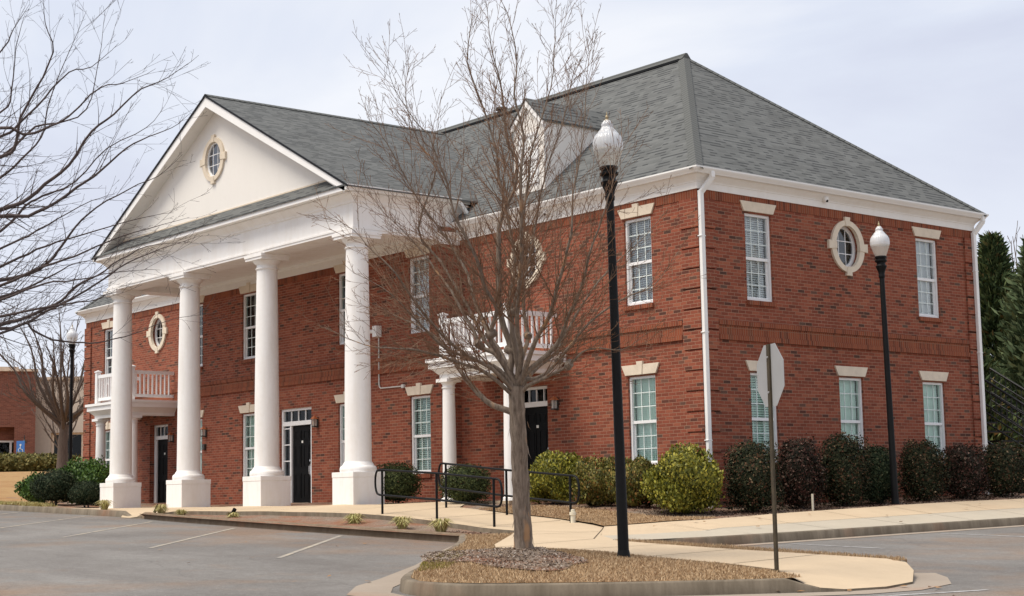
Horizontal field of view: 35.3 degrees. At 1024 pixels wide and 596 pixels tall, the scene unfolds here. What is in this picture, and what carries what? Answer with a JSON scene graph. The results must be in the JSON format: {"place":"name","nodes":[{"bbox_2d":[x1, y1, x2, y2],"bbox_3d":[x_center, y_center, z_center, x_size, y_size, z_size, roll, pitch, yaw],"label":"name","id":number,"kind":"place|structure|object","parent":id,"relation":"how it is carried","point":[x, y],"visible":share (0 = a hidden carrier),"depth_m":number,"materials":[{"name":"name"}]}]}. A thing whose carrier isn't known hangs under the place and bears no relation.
{"place":"outdoors","nodes":[
{"label":"outdoors","id":0,"kind":"place"},
{"bbox_2d":[80,502,913,588],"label":"walkway","id":1,"kind":"structure","parent":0,"point":[834,571],"depth_m":22.57,"materials":[{"name":"beige concrete"}]},
{"bbox_2d":[374,469,502,526],"bbox_3d":[-1.420,3.765,29.981,0.068,1.267,4.213,4,-9,-37],"label":"handrail","id":2,"kind":"object","parent":1,"relation":"on","point":[494,506],"visible":0.97,"depth_m":29.95,"materials":[{"name":"black metal"}]},
{"bbox_2d":[438,462,579,522],"bbox_3d":[-0.133,3.759,30.772,0.050,1.350,4.421,5,-9,-38],"label":"handrail","id":3,"kind":"object","parent":1,"relation":"on","point":[569,502],"visible":0.88,"depth_m":30.72,"materials":[{"name":"black metal"}]},
{"bbox_2d":[569,509,575,522],"bbox_3d":[1.104,3.962,29.208,0.122,0.250,0.124,5,-9,-39],"label":"cleanout pipe","id":4,"kind":"object","parent":1,"relation":"on","point":[572,513],"visible":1,"depth_m":29.16,"materials":[{"name":"plastic"}]},
{"bbox_2d":[201,499,1019,562],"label":"pavement joints","id":5,"kind":"object","parent":1,"relation":"on","point":[674,524],"visible":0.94,"depth_m":26.96,"materials":[{"name":"beige concrete"}]},
{"bbox_2d":[0,489,1023,595],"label":"parking lot","id":6,"kind":"structure","parent":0,"point":[44,558],"depth_m":23.32,"materials":[{"name":"grey asphalt"}]},
{"bbox_2d":[1,516,84,527],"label":"stall line","id":7,"kind":"object","parent":6,"relation":"on","point":[40,522],"visible":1,"depth_m":36.35,"materials":[{"name":"paint"}]},
{"bbox_2d":[0,505,130,516],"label":"lot kerb","id":8,"kind":"structure","parent":6,"relation":"on","point":[93,512],"depth_m":41.36,"materials":[{"name":"concrete"}]},
{"bbox_2d":[65,522,148,536],"bbox_3d":[-8.222,4.735,33.007,0.085,0.209,6.381,-1,-7,2],"label":"stall line","id":9,"kind":"object","parent":6,"relation":"on","point":[105,529],"visible":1,"depth_m":32.70,"materials":[{"name":"paint"}]},
{"bbox_2d":[149,528,233,547],"bbox_3d":[-5.781,4.383,29.519,0.085,0.214,6.515,-1,-7,2],"label":"stall line","id":10,"kind":"object","parent":6,"relation":"on","point":[190,538],"visible":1,"depth_m":28.98,"materials":[{"name":"paint"}]},
{"bbox_2d":[137,512,465,542],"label":"lot kerb","id":11,"kind":"structure","parent":6,"relation":"on","point":[417,535],"depth_m":30.75,"materials":[{"name":"concrete"}]},
{"bbox_2d":[277,536,340,557],"bbox_3d":[-3.269,4.070,26.452,0.085,0.195,5.946,-1,-7,3],"label":"stall line","id":12,"kind":"object","parent":6,"relation":"on","point":[308,547],"visible":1,"depth_m":25.92,"materials":[{"name":"paint"}]},
{"bbox_2d":[141,514,483,535],"bbox_3d":[-4.316,4.540,32.416,1.308,0.464,14.141,4,-9,-36],"label":"planter bed","id":13,"kind":"object","parent":6,"relation":"on","point":[373,523],"visible":0.71,"depth_m":31.34,"materials":[{"name":"brown soil"}]},
{"bbox_2d":[152,504,173,513],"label":"grass tuft","id":14,"kind":"object","parent":13,"relation":"on","point":[161,509],"visible":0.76,"depth_m":37.24,"materials":[{"name":"plant"}]},
{"bbox_2d":[174,509,187,514],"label":"grass tuft","id":15,"kind":"object","parent":13,"relation":"on","point":[181,512],"visible":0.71,"depth_m":36.53,"materials":[{"name":"plant"}]},
{"bbox_2d":[226,512,240,517],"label":"grass tuft","id":16,"kind":"object","parent":13,"relation":"on","point":[232,514],"visible":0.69,"depth_m":34.45,"materials":[{"name":"plant"}]},
{"bbox_2d":[194,518,490,534],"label":"mulch chips","id":17,"kind":"object","parent":13,"relation":"on","point":[458,531],"visible":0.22,"depth_m":27.98,"materials":[{"name":"brown plant"}]},
{"bbox_2d":[341,513,369,523],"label":"grass tuft","id":18,"kind":"object","parent":13,"relation":"on","point":[353,518],"visible":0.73,"depth_m":30.62,"materials":[{"name":"plant"}]},
{"bbox_2d":[387,516,415,528],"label":"grass tuft","id":19,"kind":"object","parent":13,"relation":"on","point":[402,522],"visible":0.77,"depth_m":29.06,"materials":[{"name":"plant"}]},
{"bbox_2d":[424,518,455,531],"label":"grass tuft","id":20,"kind":"object","parent":13,"relation":"on","point":[440,526],"visible":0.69,"depth_m":27.94,"materials":[{"name":"plant"}]},
{"bbox_2d":[121,502,913,591],"bbox_3d":[-2.495,4.665,31.663,5.506,1.369,31.286,3,-8,-31],"label":"walkway edge","id":21,"kind":"object","parent":6,"relation":"on","point":[427,522],"visible":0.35,"depth_m":31.21,"materials":[{"name":"concrete"}]},
{"bbox_2d":[75,53,989,521],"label":"brick building","id":22,"kind":"structure","parent":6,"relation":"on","point":[269,397],"depth_m":36.60,"materials":[{"name":"red brick"}]},
{"bbox_2d":[101,319,112,387],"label":"window","id":23,"kind":"structure","parent":22,"relation":"in","point":[109,324],"depth_m":51.74,"materials":[{"name":"white plastic"}]},
{"bbox_2d":[105,421,109,472],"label":"window","id":24,"kind":"structure","parent":22,"relation":"in","point":[107,433],"depth_m":51.34,"materials":[{"name":"white glass"}]},
{"bbox_2d":[146,311,167,353],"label":"oval window","id":25,"kind":"structure","parent":22,"relation":"in","point":[161,331],"depth_m":49.12,"materials":[{"name":"stone"}]},
{"bbox_2d":[158,439,167,502],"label":"door","id":26,"kind":"structure","parent":22,"relation":"in","point":[162,444],"depth_m":48.53,"materials":[{"name":"black paint"}]},
{"bbox_2d":[200,410,204,471],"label":"window","id":27,"kind":"structure","parent":22,"relation":"in","point":[201,411],"depth_m":45.46,"materials":[{"name":"white plastic"}]},
{"bbox_2d":[200,295,204,369],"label":"window","id":28,"kind":"structure","parent":22,"relation":"in","point":[202,296],"depth_m":45.93,"materials":[{"name":"white glass"}]},
{"bbox_2d":[200,134,226,184],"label":"oval window","id":29,"kind":"structure","parent":22,"relation":"in","point":[214,154],"depth_m":41.15,"materials":[{"name":"stone"}]},
{"bbox_2d":[238,402,254,484],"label":"window","id":30,"kind":"structure","parent":22,"relation":"in","point":[248,419],"depth_m":43.47,"materials":[{"name":"white glass"}]},
{"bbox_2d":[239,282,255,363],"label":"window","id":31,"kind":"structure","parent":22,"relation":"in","point":[249,299],"depth_m":43.93,"materials":[{"name":"white glass"}]},
{"bbox_2d":[293,424,310,502],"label":"door","id":32,"kind":"structure","parent":22,"relation":"in","point":[301,433],"depth_m":41.30,"materials":[{"name":"black paint"}]},
{"bbox_2d":[334,391,344,466],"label":"window","id":33,"kind":"structure","parent":22,"relation":"in","point":[338,398],"depth_m":39.91,"materials":[{"name":"white plastic"}]},
{"bbox_2d":[333,260,345,348],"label":"window","id":34,"kind":"structure","parent":22,"relation":"in","point":[340,268],"depth_m":40.31,"materials":[{"name":"white glass"}]},
{"bbox_2d":[404,244,430,337],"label":"window","id":35,"kind":"structure","parent":22,"relation":"in","point":[416,275],"depth_m":37.90,"materials":[{"name":"white glass"}]},
{"bbox_2d":[405,383,433,477],"bbox_3d":[-1.913,3.086,37.456,0.658,2.196,1.088,5,-9,-39],"label":"window","id":36,"kind":"structure","parent":22,"relation":"in","point":[421,421],"depth_m":37.51,"materials":[{"name":"glass"}]},
{"bbox_2d":[507,231,546,287],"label":"oval window","id":37,"kind":"structure","parent":22,"relation":"in","point":[538,253],"depth_m":35.34,"materials":[{"name":"stone"}]},
{"bbox_2d":[525,406,547,496],"bbox_3d":[0.588,3.404,35.200,0.051,2.040,0.890,5,-9,-39],"label":"door","id":38,"kind":"structure","parent":22,"relation":"in","point":[536,417],"depth_m":35.28,"materials":[{"name":"black paint"}]},
{"bbox_2d":[617,203,654,310],"bbox_3d":[2.784,-0.835,33.048,0.658,2.179,1.088,5,-9,-39],"label":"window","id":39,"kind":"structure","parent":22,"relation":"in","point":[632,230],"depth_m":33.05,"materials":[{"name":"white plastic"}]},
{"bbox_2d":[621,361,659,463],"bbox_3d":[2.843,2.390,32.641,0.658,2.196,1.088,5,-9,-39],"label":"window","id":40,"kind":"structure","parent":22,"relation":"in","point":[643,394],"depth_m":32.65,"materials":[{"name":"white glass"}]},
{"bbox_2d":[739,200,776,306],"bbox_3d":[4.843,-0.860,32.895,1.088,2.116,0.650,5,-9,-39],"label":"window","id":41,"kind":"structure","parent":22,"relation":"in","point":[757,238],"depth_m":32.87,"materials":[{"name":"white plastic"}]},
{"bbox_2d":[745,360,778,467],"bbox_3d":[4.902,2.364,32.487,1.088,2.133,0.650,5,-9,-39],"label":"window","id":42,"kind":"structure","parent":22,"relation":"in","point":[760,416],"depth_m":32.43,"materials":[{"name":"glass"}]},
{"bbox_2d":[827,217,867,275],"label":"oval window","id":43,"kind":"structure","parent":22,"relation":"in","point":[841,242],"depth_m":34.70,"materials":[{"name":"stone"}]},
{"bbox_2d":[834,366,867,456],"bbox_3d":[7.031,2.546,34.235,1.088,2.133,0.650,5,-9,-39],"label":"window","id":44,"kind":"structure","parent":22,"relation":"in","point":[851,412],"depth_m":34.25,"materials":[{"name":"glass"}]},
{"bbox_2d":[911,226,942,322],"bbox_3d":[9.200,-0.487,36.473,1.088,2.116,0.650,5,-9,-39],"label":"window","id":45,"kind":"structure","parent":22,"relation":"in","point":[925,249],"depth_m":36.45,"materials":[{"name":"white plastic"}]},
{"bbox_2d":[918,371,948,454],"bbox_3d":[9.259,2.737,36.065,1.088,2.133,0.650,5,-9,-39],"label":"window","id":46,"kind":"structure","parent":22,"relation":"in","point":[932,391],"depth_m":36.08,"materials":[{"name":"white glass"}]},
{"bbox_2d":[159,503,980,595],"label":"fallen leaves","id":47,"kind":"object","parent":6,"relation":"on","point":[705,521],"visible":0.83,"depth_m":19.09,"materials":[{"name":"brown plant"}]},
{"bbox_2d":[399,534,819,595],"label":"island kerb","id":48,"kind":"structure","parent":6,"relation":"on","point":[409,585],"depth_m":16.94,"materials":[{"name":"concrete"}]},
{"bbox_2d":[347,525,1023,595],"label":"gutter pan","id":49,"kind":"object","parent":6,"relation":"on","point":[383,586],"visible":0.68,"depth_m":18.24,"materials":[{"name":"concrete"}]},
{"bbox_2d":[645,517,1023,544],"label":"street kerb","id":50,"kind":"structure","parent":6,"relation":"on","point":[821,534],"depth_m":27.25,"materials":[{"name":"concrete"}]},
{"bbox_2d":[805,544,872,547],"bbox_3d":[5.027,3.827,24.823,0.080,0.055,1.800,5,-9,-39],"label":"stall line","id":51,"kind":"object","parent":6,"relation":"on","point":[844,546],"visible":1,"depth_m":24.67,"materials":[{"name":"white paint"}]},
{"bbox_2d":[886,589,985,595],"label":"stall line","id":52,"kind":"object","parent":6,"relation":"on","point":[935,592],"visible":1,"depth_m":16.90,"materials":[{"name":"white paint"}]},
{"bbox_2d":[942,533,1023,536],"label":"stall line","id":53,"kind":"object","parent":6,"relation":"on","point":[974,534],"visible":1,"depth_m":27.51,"materials":[{"name":"white paint"}]},
{"bbox_2d":[984,368,1023,492],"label":"outdoor stair","id":54,"kind":"object","parent":6,"relation":"on","point":[1006,418],"visible":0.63,"depth_m":38.15,"materials":[{"name":"black paint"}]},
{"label":"grass strip","id":55,"kind":"structure","parent":6,"relation":"on","visible":0},
{"bbox_2d":[616,538,906,560],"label":"dry grass","id":56,"kind":"structure","parent":55,"relation":"on","point":[747,547],"depth_m":21.73,"materials":[{"name":"brown plant"}]},
{"bbox_2d":[0,471,1023,500],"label":"grass bank","id":57,"kind":"structure","parent":0,"point":[8,480],"depth_m":57.22,"materials":[{"name":"plant"}]},
{"bbox_2d":[16,440,24,453],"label":"parking sign","id":58,"kind":"object","parent":57,"relation":"on","point":[20,445],"visible":0.76,"depth_m":79.40,"materials":[{"name":"blue metal"}]},
{"bbox_2d":[0,451,83,471],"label":"background hedge","id":59,"kind":"object","parent":57,"relation":"on","point":[20,461],"visible":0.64,"depth_m":74.53,"materials":[{"name":"green plant"}]},
{"bbox_2d":[0,298,85,468],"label":"bare background tree","id":60,"kind":"object","parent":57,"relation":"on","point":[59,416],"visible":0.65,"depth_m":61.45,"materials":[{"name":"brown plant"}]},
{"bbox_2d":[31,393,78,454],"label":"bare background tree","id":61,"kind":"object","parent":57,"relation":"on","point":[53,431],"visible":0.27,"depth_m":69.42,"materials":[{"name":"brown plant"}]},
{"bbox_2d":[35,376,84,458],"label":"distant beige shop","id":62,"kind":"structure","parent":57,"relation":"on","point":[44,443],"depth_m":86.26,"materials":[{"name":"beige paint"}]},
{"bbox_2d":[52,432,84,457],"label":"window frame","id":63,"kind":"structure","parent":62,"relation":"in","point":[82,445],"depth_m":86.31,"materials":[{"name":"white wood"}]},
{"bbox_2d":[54,434,84,458],"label":"shop window","id":64,"kind":"structure","parent":62,"relation":"in","point":[76,440],"depth_m":86.35,"materials":[{"name":"black glass"}]},
{"bbox_2d":[66,324,77,466],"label":"street lamp","id":65,"kind":"object","parent":57,"relation":"on","point":[72,334],"visible":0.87,"depth_m":55.19,"materials":[{"name":"black metal"}]},
{"bbox_2d":[976,230,1019,403],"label":"evergreen tree","id":66,"kind":"object","parent":57,"relation":"on","point":[995,264],"visible":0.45,"depth_m":56.42,"materials":[{"name":"green plant"}]},
{"bbox_2d":[982,344,1023,462],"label":"evergreen tree","id":67,"kind":"object","parent":57,"relation":"on","point":[988,362],"visible":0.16,"depth_m":49.72,"materials":[{"name":"green plant"}]},
{"bbox_2d":[987,238,1023,448],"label":"evergreen tree","id":68,"kind":"object","parent":57,"relation":"on","point":[1012,352],"visible":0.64,"depth_m":51.15,"materials":[{"name":"green plant"}]},
{"bbox_2d":[1007,221,1022,269],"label":"bare background tree","id":69,"kind":"object","parent":57,"relation":"on","point":[1014,246],"visible":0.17,"depth_m":69.91,"materials":[{"name":"grey plant"}]},
{"bbox_2d":[0,0,1023,376],"label":"sky","id":70,"kind":"structure","parent":0,"point":[933,90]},
{"bbox_2d":[6,492,1023,526],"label":"mulch bed","id":71,"kind":"object","parent":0,"point":[73,505],"visible":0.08,"depth_m":31.96,"materials":[{"name":"brown plant"}]},
{"bbox_2d":[13,471,47,502],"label":"leafy bush","id":72,"kind":"object","parent":71,"relation":"on","point":[24,492],"visible":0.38,"depth_m":47.62,"materials":[{"name":"green plant"}]},
{"bbox_2d":[27,468,77,504],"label":"round boxwood","id":73,"kind":"object","parent":71,"relation":"on","point":[52,485],"visible":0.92,"depth_m":46.44,"materials":[{"name":"green plant"}]},
{"bbox_2d":[55,455,109,504],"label":"leafy bush","id":74,"kind":"object","parent":71,"relation":"on","point":[90,469],"visible":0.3,"depth_m":47.13,"materials":[{"name":"green plant"}]},
{"bbox_2d":[67,480,99,507],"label":"round boxwood","id":75,"kind":"object","parent":71,"relation":"on","point":[83,493],"visible":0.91,"depth_m":44.89,"materials":[{"name":"green plant"}]},
{"bbox_2d":[93,500,117,509],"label":"grass tuft","id":76,"kind":"object","parent":71,"relation":"on","point":[104,504],"visible":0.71,"depth_m":40.68,"materials":[{"name":"plant"}]},
{"bbox_2d":[376,460,424,502],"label":"round boxwood","id":77,"kind":"object","parent":71,"relation":"on","point":[411,486],"visible":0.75,"depth_m":35.59,"materials":[{"name":"green plant"}]},
{"bbox_2d":[438,462,491,503],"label":"round boxwood","id":78,"kind":"object","parent":71,"relation":"on","point":[473,484],"visible":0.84,"depth_m":33.34,"materials":[{"name":"green plant"}]},
{"bbox_2d":[528,450,586,504],"bbox_3d":[0.851,3.673,32.741,1.171,1.177,1.446,2,-8,-26],"label":"leafy shrub","id":79,"kind":"object","parent":71,"relation":"on","point":[552,487],"visible":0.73,"depth_m":32.35,"materials":[{"name":"yellow plant"}]},
{"bbox_2d":[387,500,743,516],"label":"mulch chips","id":80,"kind":"object","parent":71,"relation":"on","point":[642,510],"visible":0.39,"depth_m":30.84,"materials":[{"name":"brown plant"}]},
{"bbox_2d":[568,453,615,506],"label":"leafy shrub","id":81,"kind":"object","parent":71,"relation":"on","point":[591,474],"visible":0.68,"depth_m":31.45,"materials":[{"name":"green plant"}]},
{"bbox_2d":[603,454,655,507],"bbox_3d":[2.355,3.548,30.967,1.127,1.103,1.139,-3,-7,12],"label":"leafy shrub","id":82,"kind":"object","parent":71,"relation":"on","point":[637,466],"visible":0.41,"depth_m":30.62,"materials":[{"name":"green plant"}]},
{"bbox_2d":[639,441,724,513],"bbox_3d":[3.225,3.382,29.925,1.428,1.422,1.592,5,-9,-39],"label":"leafy shrub","id":83,"kind":"object","parent":71,"relation":"on","point":[683,479],"visible":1,"depth_m":29.52,"materials":[{"name":"yellow plant"}]},
{"bbox_2d":[720,437,787,512],"bbox_3d":[4.519,3.345,30.187,1.131,1.485,1.159,5,-9,-39],"label":"clipped shrub","id":84,"kind":"object","parent":71,"relation":"on","point":[748,476],"visible":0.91,"depth_m":29.91,"materials":[{"name":"green plant"}]},
{"bbox_2d":[775,433,828,509],"bbox_3d":[5.520,3.371,31.026,0.975,1.529,0.960,5,-9,-39],"label":"clipped shrub","id":85,"kind":"object","parent":71,"relation":"on","point":[799,473],"visible":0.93,"depth_m":30.76,"materials":[{"name":"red plant"}]},
{"bbox_2d":[811,494,813,510],"bbox_3d":[5.693,3.884,30.450,0.043,0.350,0.043,5,-9,-39],"label":"cleanout pipe","id":86,"kind":"object","parent":71,"relation":"on","point":[812,498],"visible":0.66,"depth_m":30.44,"materials":[{"name":"plastic"}]},
{"bbox_2d":[817,429,873,506],"bbox_3d":[6.565,3.394,31.853,1.116,1.603,1.100,5,-9,-39],"label":"clipped shrub","id":87,"kind":"object","parent":71,"relation":"on","point":[838,462],"visible":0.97,"depth_m":31.60,"materials":[{"name":"green plant"}]},
{"bbox_2d":[860,442,899,503],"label":"clipped shrub","id":88,"kind":"object","parent":71,"relation":"on","point":[880,490],"visible":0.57,"depth_m":32.28,"materials":[{"name":"green plant"}]},
{"bbox_2d":[870,221,899,504],"bbox_3d":[7.551,1.288,32.395,0.396,5.760,0.396,4,-9,-39],"label":"street lamp","id":89,"kind":"object","parent":71,"relation":"on","point":[879,242],"visible":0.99,"depth_m":32.39,"materials":[{"name":"black metal"}]},
{"bbox_2d":[897,437,951,500],"bbox_3d":[8.535,3.587,33.482,0.970,1.414,1.037,5,-9,-39],"label":"clipped shrub","id":90,"kind":"object","parent":71,"relation":"on","point":[921,467],"visible":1,"depth_m":33.25,"materials":[{"name":"green plant"}]},
{"bbox_2d":[938,441,991,498],"bbox_3d":[9.657,3.706,34.364,1.097,1.316,1.098,5,-9,-39],"label":"clipped shrub","id":91,"kind":"object","parent":71,"relation":"on","point":[967,480],"visible":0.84,"depth_m":34.10,"materials":[{"name":"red plant"}]},
{"bbox_2d":[978,440,1023,496],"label":"clipped shrub","id":92,"kind":"object","parent":71,"relation":"on","point":[1006,474],"visible":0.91,"depth_m":35.00,"materials":[{"name":"green plant"}]},
{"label":"verge lawn","id":93,"kind":"structure","parent":71,"relation":"on","visible":0},
{"bbox_2d":[0,500,56,506],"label":"dry grass","id":94,"kind":"structure","parent":93,"relation":"on","point":[29,503],"depth_m":44.10,"materials":[{"name":"beige plant"}]},
{"bbox_2d":[479,504,715,525],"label":"dry grass","id":95,"kind":"structure","parent":0,"point":[562,509],"depth_m":29.67,"materials":[{"name":"beige plant"}]},
{"bbox_2d":[411,532,800,582],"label":"island lawn","id":96,"kind":"structure","parent":0,"point":[583,574],"depth_m":17.72,"materials":[{"name":"brown plant"}]},
{"bbox_2d":[418,550,461,570],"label":"moss grass","id":97,"kind":"structure","parent":96,"relation":"on","point":[432,565],"depth_m":19.29,"materials":[{"name":"brown plant"}]},
{"bbox_2d":[420,546,587,570],"bbox_3d":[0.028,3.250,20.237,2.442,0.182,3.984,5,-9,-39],"label":"tree mulch","id":98,"kind":"object","parent":96,"relation":"on","point":[530,557],"visible":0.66,"depth_m":19.46,"materials":[{"name":"brown plant"}]},
{"bbox_2d":[296,0,714,549],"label":"bare island tree","id":99,"kind":"object","parent":98,"relation":"on","point":[516,383],"visible":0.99,"depth_m":20.43,"materials":[{"name":"brown plant"}]},
{"bbox_2d":[593,112,629,556],"bbox_3d":[1.314,0.442,20.496,0.396,5.760,0.396,4,-9,-39],"label":"street lamp","id":100,"kind":"object","parent":96,"relation":"on","point":[603,135],"visible":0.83,"depth_m":20.45,"materials":[{"name":"black metal"}]},
{"bbox_2d":[757,343,784,571],"bbox_3d":[2.950,1.868,18.219,0.041,2.700,0.711,1,-7,-16],"label":"stop sign","id":101,"kind":"object","parent":96,"relation":"on","point":[770,376],"visible":0.99,"depth_m":18.24,"materials":[{"name":"metal"}]},
{"bbox_2d":[601,498,1023,535],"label":"side pavement","id":102,"kind":"structure","parent":0,"point":[784,518],"depth_m":29.03,"materials":[{"name":"beige concrete"}]},
{"bbox_2d":[605,508,1023,539],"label":"sloped apron","id":103,"kind":"object","parent":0,"point":[904,519],"visible":0.86,"depth_m":27.98,"materials":[{"name":"grey concrete"}]},
{"bbox_3d":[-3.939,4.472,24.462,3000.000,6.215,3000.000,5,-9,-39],"label":"ground","id":104,"kind":"structure","parent":0,"visible":0},
{"bbox_2d":[0,367,37,453],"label":"distant brick shop","id":105,"kind":"structure","parent":104,"relation":"on","point":[15,425],"depth_m":84.74,"materials":[{"name":"red brick"}]},
{"bbox_2d":[0,442,13,453],"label":"shop window","id":106,"kind":"structure","parent":105,"relation":"in","point":[4,446],"depth_m":85.22,"materials":[{"name":"black glass"}]},
{"bbox_2d":[0,440,13,452],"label":"window frame","id":107,"kind":"structure","parent":105,"relation":"in","point":[10,441],"depth_m":85.24,"materials":[{"name":"white plastic"}]},
{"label":"island kerb","id":108,"kind":"structure","parent":0,"visible":0},
{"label":"tree mulch","id":109,"kind":"structure","parent":108,"relation":"in","visible":0},
{"bbox_2d":[0,0,242,393],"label":"bare foreground tree","id":110,"kind":"object","parent":109,"relation":"on","point":[41,311],"visible":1,"depth_m":15.18,"materials":[{"name":"brown plant"}]}
]}

